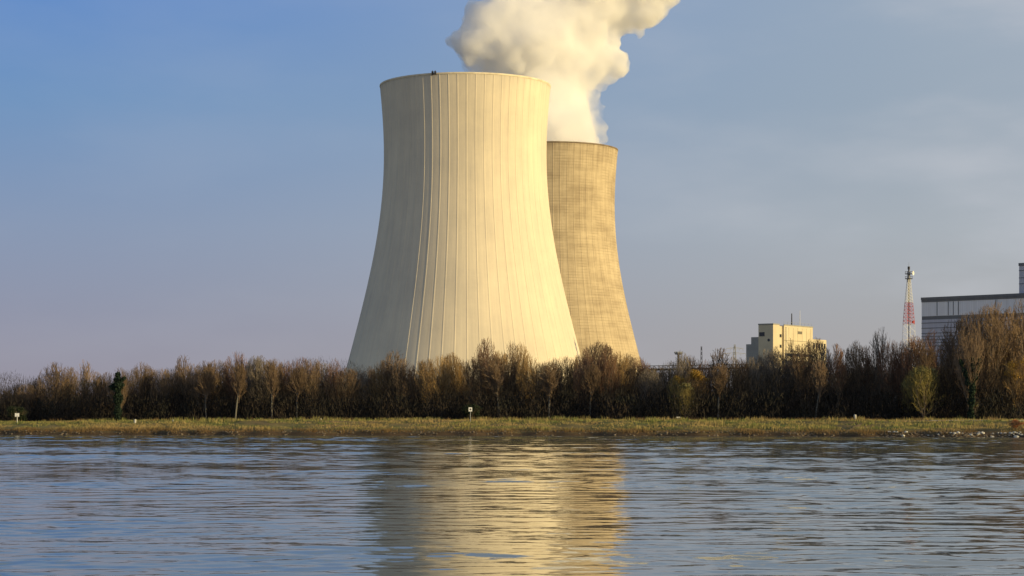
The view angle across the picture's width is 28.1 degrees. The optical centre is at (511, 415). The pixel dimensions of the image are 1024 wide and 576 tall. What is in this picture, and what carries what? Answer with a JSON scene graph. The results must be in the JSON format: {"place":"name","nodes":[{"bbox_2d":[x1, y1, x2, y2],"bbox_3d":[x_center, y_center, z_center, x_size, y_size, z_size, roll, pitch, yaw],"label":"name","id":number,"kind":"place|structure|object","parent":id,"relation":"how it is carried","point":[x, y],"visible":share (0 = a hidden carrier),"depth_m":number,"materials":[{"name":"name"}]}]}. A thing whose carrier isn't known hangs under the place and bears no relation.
{"place":"outdoors","nodes":[
{"label":"outdoors","id":0,"kind":"place"},
{"bbox_2d":[0,435,1023,575],"bbox_3d":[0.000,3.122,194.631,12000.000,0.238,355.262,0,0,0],"label":"river water","id":1,"kind":"structure","parent":0,"point":[188,505],"depth_m":71.11,"materials":[{"name":"blue liquid"}]},
{"bbox_2d":[0,404,1023,436],"bbox_3d":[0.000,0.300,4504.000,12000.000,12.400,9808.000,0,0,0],"label":"ground","id":2,"kind":"structure","parent":0,"point":[283,424],"depth_m":324.91,"materials":[{"name":"green plant"}]},
{"bbox_2d":[5,405,27,420],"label":"bush","id":3,"kind":"object","parent":2,"relation":"on","point":[12,410],"visible":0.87,"depth_m":357.28,"materials":[{"name":"green plant"}]},
{"bbox_2d":[15,383,37,420],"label":"bare tree","id":4,"kind":"object","parent":2,"relation":"on","point":[26,397],"visible":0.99,"depth_m":364.89,"materials":[{"name":"brown plant"}]},
{"bbox_2d":[36,362,72,417],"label":"bare tree","id":5,"kind":"object","parent":2,"relation":"on","point":[56,376],"visible":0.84,"depth_m":366.38,"materials":[{"name":"brown plant"}]},
{"bbox_2d":[55,367,81,416],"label":"bare tree","id":6,"kind":"object","parent":2,"relation":"on","point":[71,380],"visible":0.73,"depth_m":367.98,"materials":[{"name":"brown plant"}]},
{"bbox_2d":[77,359,93,400],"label":"bare tree","id":7,"kind":"object","parent":2,"relation":"on","point":[86,376],"visible":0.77,"depth_m":374.85,"materials":[{"name":"brown plant"}]},
{"bbox_2d":[82,371,106,413],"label":"bare tree","id":8,"kind":"object","parent":2,"relation":"on","point":[95,380],"visible":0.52,"depth_m":370.13,"materials":[{"name":"brown plant"}]},
{"bbox_2d":[94,371,114,411],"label":"bare tree","id":9,"kind":"object","parent":2,"relation":"on","point":[109,378],"visible":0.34,"depth_m":369.85,"materials":[{"name":"brown plant"}]},
{"bbox_2d":[106,369,128,420],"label":"ivy covered tree","id":10,"kind":"object","parent":2,"relation":"on","point":[117,386],"visible":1,"depth_m":354.50,"materials":[{"name":"green plant"}]},
{"bbox_2d":[122,370,142,419],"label":"bare tree","id":11,"kind":"object","parent":2,"relation":"on","point":[130,384],"visible":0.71,"depth_m":361.08,"materials":[{"name":"brown plant"}]},
{"bbox_2d":[131,361,153,418],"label":"bare tree","id":12,"kind":"object","parent":2,"relation":"on","point":[147,371],"visible":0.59,"depth_m":367.54,"materials":[{"name":"brown plant"}]},
{"bbox_2d":[150,368,174,415],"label":"bare tree","id":13,"kind":"object","parent":2,"relation":"on","point":[167,385],"visible":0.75,"depth_m":362.02,"materials":[{"name":"brown plant"}]},
{"bbox_2d":[160,371,186,415],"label":"bare tree","id":14,"kind":"object","parent":2,"relation":"on","point":[172,391],"visible":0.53,"depth_m":365.26,"materials":[{"name":"brown plant"}]},
{"bbox_2d":[174,355,194,410],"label":"bare tree","id":15,"kind":"object","parent":2,"relation":"on","point":[179,369],"visible":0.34,"depth_m":372.52,"materials":[{"name":"brown plant"}]},
{"bbox_2d":[180,363,203,411],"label":"bare tree","id":16,"kind":"object","parent":2,"relation":"on","point":[189,375],"visible":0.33,"depth_m":362.81,"materials":[{"name":"brown plant"}]},
{"bbox_2d":[193,368,214,418],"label":"birch tree","id":17,"kind":"object","parent":2,"relation":"on","point":[206,381],"visible":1,"depth_m":353.72,"materials":[{"name":"brown plant"}]},
{"bbox_2d":[191,360,220,416],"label":"bare tree","id":18,"kind":"object","parent":2,"relation":"on","point":[193,381],"visible":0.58,"depth_m":357.65,"materials":[{"name":"brown plant"}]},
{"bbox_2d":[208,360,230,410],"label":"bare tree","id":19,"kind":"object","parent":2,"relation":"on","point":[220,372],"visible":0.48,"depth_m":361.02,"materials":[{"name":"brown plant"}]},
{"bbox_2d":[223,352,247,405],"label":"bare tree","id":20,"kind":"object","parent":2,"relation":"on","point":[231,372],"visible":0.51,"depth_m":361.04,"materials":[{"name":"brown plant"}]},
{"bbox_2d":[230,362,247,417],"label":"birch tree","id":21,"kind":"object","parent":2,"relation":"on","point":[239,377],"visible":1,"depth_m":350.62,"materials":[{"name":"brown plant"}]},
{"bbox_2d":[245,356,264,416],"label":"bare tree","id":22,"kind":"object","parent":2,"relation":"on","point":[249,370],"visible":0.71,"depth_m":359.42,"materials":[{"name":"brown plant"}]},
{"bbox_2d":[247,355,276,410],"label":"bare tree","id":23,"kind":"object","parent":2,"relation":"on","point":[258,373],"visible":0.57,"depth_m":357.39,"materials":[{"name":"brown plant"}]},
{"bbox_2d":[262,360,279,418],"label":"birch tree","id":24,"kind":"object","parent":2,"relation":"on","point":[271,369],"visible":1,"depth_m":350.02,"materials":[{"name":"brown plant"}]},
{"bbox_2d":[262,357,286,412],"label":"bare tree","id":25,"kind":"object","parent":2,"relation":"on","point":[279,370],"visible":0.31,"depth_m":364.38,"materials":[{"name":"brown plant"}]},
{"bbox_2d":[276,359,294,410],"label":"bare tree","id":26,"kind":"object","parent":2,"relation":"on","point":[285,368],"visible":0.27,"depth_m":367.77,"materials":[{"name":"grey plant"}]},
{"bbox_2d":[287,364,306,417],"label":"birch tree","id":27,"kind":"object","parent":2,"relation":"on","point":[300,382],"visible":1,"depth_m":350.21,"materials":[{"name":"brown plant"}]},
{"bbox_2d":[284,357,317,416],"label":"bare tree","id":28,"kind":"object","parent":2,"relation":"on","point":[299,364],"visible":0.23,"depth_m":360.65,"materials":[{"name":"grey plant"}]},
{"bbox_2d":[300,358,325,411],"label":"bare tree","id":29,"kind":"object","parent":2,"relation":"on","point":[316,368],"visible":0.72,"depth_m":355.46,"materials":[{"name":"brown plant"}]},
{"bbox_2d":[307,363,334,414],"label":"bare tree","id":30,"kind":"object","parent":2,"relation":"on","point":[323,372],"visible":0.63,"depth_m":357.31,"materials":[{"name":"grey plant"}]},
{"bbox_2d":[323,359,343,413],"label":"bare tree","id":31,"kind":"object","parent":2,"relation":"on","point":[330,380],"visible":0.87,"depth_m":355.26,"materials":[{"name":"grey plant"}]},
{"bbox_2d":[332,367,361,414],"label":"bare tree","id":32,"kind":"object","parent":2,"relation":"on","point":[350,377],"visible":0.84,"depth_m":354.22,"materials":[{"name":"brown plant"}]},
{"bbox_2d":[346,368,370,412],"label":"bare tree","id":33,"kind":"object","parent":2,"relation":"on","point":[364,381],"visible":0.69,"depth_m":357.34,"materials":[{"name":"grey plant"}]},
{"bbox_2d":[358,366,377,411],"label":"bare tree","id":34,"kind":"object","parent":2,"relation":"on","point":[370,371],"visible":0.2,"depth_m":364.49,"materials":[{"name":"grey plant"}]},
{"bbox_2d":[368,360,394,416],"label":"bare tree","id":35,"kind":"object","parent":2,"relation":"on","point":[377,375],"visible":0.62,"depth_m":356.52,"materials":[{"name":"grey plant"}]},
{"bbox_2d":[379,350,416,407],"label":"bare tree","id":36,"kind":"object","parent":2,"relation":"on","point":[389,366],"visible":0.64,"depth_m":355.05,"materials":[{"name":"brown plant"}]},
{"bbox_2d":[390,358,418,410],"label":"bare tree","id":37,"kind":"object","parent":2,"relation":"on","point":[403,376],"visible":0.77,"depth_m":352.01,"materials":[{"name":"grey plant"}]},
{"bbox_2d":[414,357,439,417],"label":"bare tree","id":38,"kind":"object","parent":2,"relation":"on","point":[422,372],"visible":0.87,"depth_m":349.98,"materials":[{"name":"brown plant"}]},
{"bbox_2d":[428,356,454,412],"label":"bare tree","id":39,"kind":"object","parent":2,"relation":"on","point":[442,366],"visible":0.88,"depth_m":350.86,"materials":[{"name":"brown plant"}]},
{"bbox_2d":[439,352,465,413],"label":"bare tree","id":40,"kind":"object","parent":2,"relation":"on","point":[457,371],"visible":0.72,"depth_m":353.32,"materials":[{"name":"brown plant"}]},
{"bbox_2d":[342,70,581,388],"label":"cooling tower","id":41,"kind":"structure","parent":2,"relation":"on","point":[465,262],"depth_m":894.49,"materials":[{"name":"beige concrete"}]},
{"bbox_2d":[455,361,474,414],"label":"bare tree","id":42,"kind":"object","parent":2,"relation":"on","point":[463,373],"visible":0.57,"depth_m":354.74,"materials":[{"name":"brown plant"}]},
{"bbox_2d":[461,404,482,418],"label":"bush","id":43,"kind":"object","parent":2,"relation":"on","point":[474,411],"visible":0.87,"depth_m":341.96,"materials":[{"name":"green plant"}]},
{"bbox_2d":[463,356,489,406],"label":"bare tree","id":44,"kind":"object","parent":2,"relation":"on","point":[479,375],"visible":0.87,"depth_m":348.31,"materials":[{"name":"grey plant"}]},
{"bbox_2d":[472,337,502,413],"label":"bare tree","id":45,"kind":"object","parent":2,"relation":"on","point":[485,356],"visible":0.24,"depth_m":354.44,"materials":[{"name":"brown plant"}]},
{"bbox_2d":[479,356,506,416],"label":"tree","id":46,"kind":"object","parent":2,"relation":"on","point":[494,371],"visible":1,"depth_m":346.54,"materials":[{"name":"brown plant"}]},
{"bbox_2d":[0,416,1016,434],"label":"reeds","id":47,"kind":"object","parent":2,"relation":"on","point":[868,430],"visible":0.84,"depth_m":327.60,"materials":[{"name":"brown plant"}]},
{"bbox_2d":[499,341,522,410],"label":"bare tree","id":48,"kind":"object","parent":2,"relation":"on","point":[512,363],"visible":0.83,"depth_m":355.40,"materials":[{"name":"brown plant"}]},
{"bbox_2d":[0,342,1023,421],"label":"undergrowth","id":49,"kind":"object","parent":2,"relation":"on","point":[710,408],"visible":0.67,"depth_m":346.19,"materials":[{"name":"brown plant"}]},
{"bbox_2d":[4,430,1023,436],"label":"riprap","id":50,"kind":"object","parent":2,"relation":"on","point":[895,434],"visible":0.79,"depth_m":313.47,"materials":[{"name":"stone"}]},
{"bbox_2d":[511,342,529,407],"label":"bare tree","id":51,"kind":"object","parent":2,"relation":"on","point":[522,352],"visible":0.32,"depth_m":357.31,"materials":[{"name":"brown plant"}]},
{"bbox_2d":[516,354,544,414],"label":"bare tree","id":52,"kind":"object","parent":2,"relation":"on","point":[528,371],"visible":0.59,"depth_m":352.12,"materials":[{"name":"brown plant"}]},
{"bbox_2d":[536,361,560,417],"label":"tree","id":53,"kind":"object","parent":2,"relation":"on","point":[549,377],"visible":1,"depth_m":343.51,"materials":[{"name":"brown plant"}]},
{"bbox_2d":[552,356,580,410],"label":"bare tree","id":54,"kind":"object","parent":2,"relation":"on","point":[565,363],"visible":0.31,"depth_m":357.38,"materials":[{"name":"brown plant"}]},
{"bbox_2d":[563,356,584,410],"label":"bare tree","id":55,"kind":"object","parent":2,"relation":"on","point":[571,369],"visible":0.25,"depth_m":356.60,"materials":[{"name":"brown plant"}]},
{"bbox_2d":[572,348,595,413],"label":"bare tree","id":56,"kind":"object","parent":2,"relation":"on","point":[585,361],"visible":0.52,"depth_m":348.75,"materials":[{"name":"brown plant"}]},
{"bbox_2d":[580,362,601,416],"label":"tree","id":57,"kind":"object","parent":2,"relation":"on","point":[587,373],"visible":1,"depth_m":343.26,"materials":[{"name":"brown plant"}]},
{"bbox_2d":[546,141,640,374],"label":"cooling tower","id":58,"kind":"structure","parent":2,"relation":"on","point":[581,177],"depth_m":1120.20,"materials":[{"name":"concrete"}]},
{"bbox_2d":[576,341,618,417],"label":"bare tree","id":59,"kind":"object","parent":2,"relation":"on","point":[594,353],"visible":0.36,"depth_m":350.69,"materials":[{"name":"brown plant"}]},
{"bbox_2d":[597,346,620,415],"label":"bare tree","id":60,"kind":"object","parent":2,"relation":"on","point":[606,369],"visible":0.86,"depth_m":345.84,"materials":[{"name":"brown plant"}]},
{"bbox_2d":[606,352,631,413],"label":"bare tree","id":61,"kind":"object","parent":2,"relation":"on","point":[625,361],"visible":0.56,"depth_m":349.59,"materials":[{"name":"brown plant"}]},
{"bbox_2d":[616,353,640,412],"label":"bare tree","id":62,"kind":"object","parent":2,"relation":"on","point":[631,368],"visible":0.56,"depth_m":352.13,"materials":[{"name":"brown plant"}]},
{"bbox_2d":[629,356,650,406],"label":"bare tree","id":63,"kind":"object","parent":2,"relation":"on","point":[642,368],"visible":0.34,"depth_m":356.31,"materials":[{"name":"brown plant"}]},
{"bbox_2d":[635,367,662,415],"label":"bare tree","id":64,"kind":"object","parent":2,"relation":"on","point":[652,377],"visible":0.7,"depth_m":344.41,"materials":[{"name":"brown plant"}]},
{"bbox_2d":[658,362,679,410],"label":"bare tree","id":65,"kind":"object","parent":2,"relation":"on","point":[664,373],"visible":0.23,"depth_m":351.16,"materials":[{"name":"brown plant"}]},
{"bbox_2d":[667,375,685,411],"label":"bush","id":66,"kind":"object","parent":2,"relation":"on","point":[675,378],"visible":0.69,"depth_m":340.33,"materials":[{"name":"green plant"}]},
{"bbox_2d":[670,351,690,391],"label":"bare tree","id":67,"kind":"object","parent":2,"relation":"on","point":[681,372],"visible":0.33,"depth_m":348.04,"materials":[{"name":"brown plant"}]},
{"bbox_2d":[677,382,697,417],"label":"bush","id":68,"kind":"object","parent":2,"relation":"on","point":[687,393],"visible":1,"depth_m":336.75,"materials":[{"name":"green plant"}]},
{"bbox_2d":[682,369,709,416],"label":"bush","id":69,"kind":"object","parent":2,"relation":"on","point":[694,374],"visible":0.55,"depth_m":342.04,"materials":[{"name":"plant"}]},
{"bbox_2d":[696,359,713,411],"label":"bare tree","id":70,"kind":"object","parent":2,"relation":"on","point":[705,369],"visible":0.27,"depth_m":347.90,"materials":[{"name":"brown plant"}]},
{"bbox_2d":[707,347,731,416],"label":"bare tree","id":71,"kind":"object","parent":2,"relation":"on","point":[719,357],"visible":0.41,"depth_m":349.94,"materials":[{"name":"brown plant"}]},
{"bbox_2d":[709,362,730,419],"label":"birch tree","id":72,"kind":"object","parent":2,"relation":"on","point":[720,373],"visible":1,"depth_m":336.98,"materials":[{"name":"brown plant"}]},
{"bbox_2d":[721,357,740,416],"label":"bare tree","id":73,"kind":"object","parent":2,"relation":"on","point":[730,369],"visible":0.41,"depth_m":344.53,"materials":[{"name":"brown plant"}]},
{"bbox_2d":[732,357,751,414],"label":"bare tree","id":74,"kind":"object","parent":2,"relation":"on","point":[744,372],"visible":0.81,"depth_m":340.93,"materials":[{"name":"brown plant"}]},
{"bbox_2d":[743,356,766,415],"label":"bare tree","id":75,"kind":"object","parent":2,"relation":"on","point":[752,371],"visible":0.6,"depth_m":341.84,"materials":[{"name":"brown plant"}]},
{"bbox_2d":[753,350,780,416],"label":"bare tree","id":76,"kind":"object","parent":2,"relation":"on","point":[759,358],"visible":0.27,"depth_m":348.73,"materials":[{"name":"grey plant"}]},
{"bbox_2d":[762,346,794,416],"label":"bare tree","id":77,"kind":"object","parent":2,"relation":"on","point":[774,359],"visible":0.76,"depth_m":342.90,"materials":[{"name":"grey plant"}]},
{"bbox_2d":[746,313,825,380],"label":"office block","id":78,"kind":"structure","parent":2,"relation":"on","point":[771,336],"depth_m":806.27,"materials":[{"name":"grey concrete"}]},
{"bbox_2d":[778,337,797,415],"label":"bare tree","id":79,"kind":"object","parent":2,"relation":"on","point":[791,350],"visible":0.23,"depth_m":349.28,"materials":[{"name":"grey plant"}]},
{"bbox_2d":[787,343,816,410],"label":"bare tree","id":80,"kind":"object","parent":2,"relation":"on","point":[799,359],"visible":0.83,"depth_m":335.81,"materials":[{"name":"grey plant"}]},
{"bbox_2d":[801,336,831,414],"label":"bare tree","id":81,"kind":"object","parent":2,"relation":"on","point":[814,354],"visible":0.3,"depth_m":342.43,"materials":[{"name":"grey plant"}]},
{"bbox_2d":[810,360,827,417],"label":"birch tree","id":82,"kind":"object","parent":2,"relation":"on","point":[820,370],"visible":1,"depth_m":331.03,"materials":[{"name":"brown plant"}]},
{"bbox_2d":[805,346,835,416],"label":"bare tree","id":83,"kind":"object","parent":2,"relation":"on","point":[826,355],"visible":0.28,"depth_m":340.91,"materials":[{"name":"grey plant"}]},
{"bbox_2d":[824,343,846,418],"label":"bare tree","id":84,"kind":"object","parent":2,"relation":"on","point":[838,360],"visible":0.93,"depth_m":334.31,"materials":[{"name":"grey plant"}]},
{"bbox_2d":[835,349,857,410],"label":"bare tree","id":85,"kind":"object","parent":2,"relation":"on","point":[845,386],"visible":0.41,"depth_m":340.53,"materials":[{"name":"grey plant"}]},
{"bbox_2d":[844,340,873,409],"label":"bare tree","id":86,"kind":"object","parent":2,"relation":"on","point":[853,361],"visible":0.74,"depth_m":338.84,"materials":[{"name":"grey plant"}]},
{"bbox_2d":[856,347,877,415],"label":"bare tree","id":87,"kind":"object","parent":2,"relation":"on","point":[866,360],"visible":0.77,"depth_m":338.35,"materials":[{"name":"grey plant"}]},
{"bbox_2d":[869,328,889,410],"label":"bare tree","id":88,"kind":"object","parent":2,"relation":"on","point":[877,345],"visible":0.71,"depth_m":338.67,"materials":[{"name":"grey plant"}]},
{"bbox_2d":[875,340,907,412],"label":"bare tree","id":89,"kind":"object","parent":2,"relation":"on","point":[893,363],"visible":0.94,"depth_m":332.19,"materials":[{"name":"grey plant"}]},
{"bbox_2d":[902,266,915,364],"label":"lattice mast","id":90,"kind":"object","parent":2,"relation":"on","point":[908,276],"visible":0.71,"depth_m":849.85,"materials":[{"name":"white metal"}]},
{"bbox_2d":[900,377,917,417],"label":"bush","id":91,"kind":"object","parent":2,"relation":"on","point":[905,402],"visible":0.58,"depth_m":328.21,"materials":[{"name":"brown plant"}]},
{"bbox_2d":[893,335,928,418],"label":"bare tree","id":92,"kind":"object","parent":2,"relation":"on","point":[911,346],"visible":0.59,"depth_m":329.95,"materials":[{"name":"brown plant"}]},
{"bbox_2d":[900,365,944,417],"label":"bush","id":93,"kind":"object","parent":2,"relation":"on","point":[925,375],"visible":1,"depth_m":323.75,"materials":[{"name":"green plant"}]},
{"bbox_2d":[909,338,936,417],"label":"bare tree","id":94,"kind":"object","parent":2,"relation":"on","point":[925,361],"visible":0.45,"depth_m":329.11,"materials":[{"name":"brown plant"}]},
{"bbox_2d":[921,330,944,415],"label":"bare tree","id":95,"kind":"object","parent":2,"relation":"on","point":[930,348],"visible":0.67,"depth_m":331.82,"materials":[{"name":"brown plant"}]},
{"bbox_2d":[935,347,958,417],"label":"bare tree","id":96,"kind":"object","parent":2,"relation":"on","point":[939,359],"visible":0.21,"depth_m":341.84,"materials":[{"name":"brown plant"}]},
{"bbox_2d":[935,317,974,417],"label":"bare tree","id":97,"kind":"object","parent":2,"relation":"on","point":[949,350],"visible":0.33,"depth_m":337.13,"materials":[{"name":"brown plant"}]},
{"bbox_2d":[952,318,985,418],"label":"bare tree","id":98,"kind":"object","parent":2,"relation":"on","point":[968,372],"visible":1,"depth_m":321.64,"materials":[{"name":"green plant"}]},
{"bbox_2d":[947,311,995,399],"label":"bare tree","id":99,"kind":"object","parent":2,"relation":"on","point":[965,318],"visible":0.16,"depth_m":334.75,"materials":[{"name":"brown plant"}]},
{"bbox_2d":[921,263,1023,398],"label":"turbine hall","id":100,"kind":"structure","parent":2,"relation":"on","point":[938,313],"depth_m":888.81,"materials":[{"name":"grey metal"}]},
{"bbox_2d":[969,305,1012,415],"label":"bare tree","id":101,"kind":"object","parent":2,"relation":"on","point":[988,354],"visible":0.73,"depth_m":328.73,"materials":[{"name":"brown plant"}]},
{"bbox_2d":[980,302,1021,411],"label":"bare tree","id":102,"kind":"object","parent":2,"relation":"on","point":[1002,343],"visible":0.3,"depth_m":332.71,"materials":[{"name":"brown plant"}]},
{"bbox_2d":[989,308,1023,401],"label":"bare tree","id":103,"kind":"object","parent":2,"relation":"on","point":[1015,348],"visible":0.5,"depth_m":331.06,"materials":[{"name":"brown plant"}]},
{"bbox_2d":[995,356,1023,417],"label":"bush","id":104,"kind":"object","parent":2,"relation":"on","point":[1015,368],"visible":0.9,"depth_m":322.85,"materials":[{"name":"plant"}]},
{"bbox_2d":[999,296,1023,406],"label":"bare tree","id":105,"kind":"object","parent":2,"relation":"on","point":[1016,333],"visible":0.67,"depth_m":330.37,"materials":[{"name":"brown plant"}]},
{"bbox_2d":[0,0,1023,395],"label":"sky","id":106,"kind":"structure","parent":0,"point":[200,180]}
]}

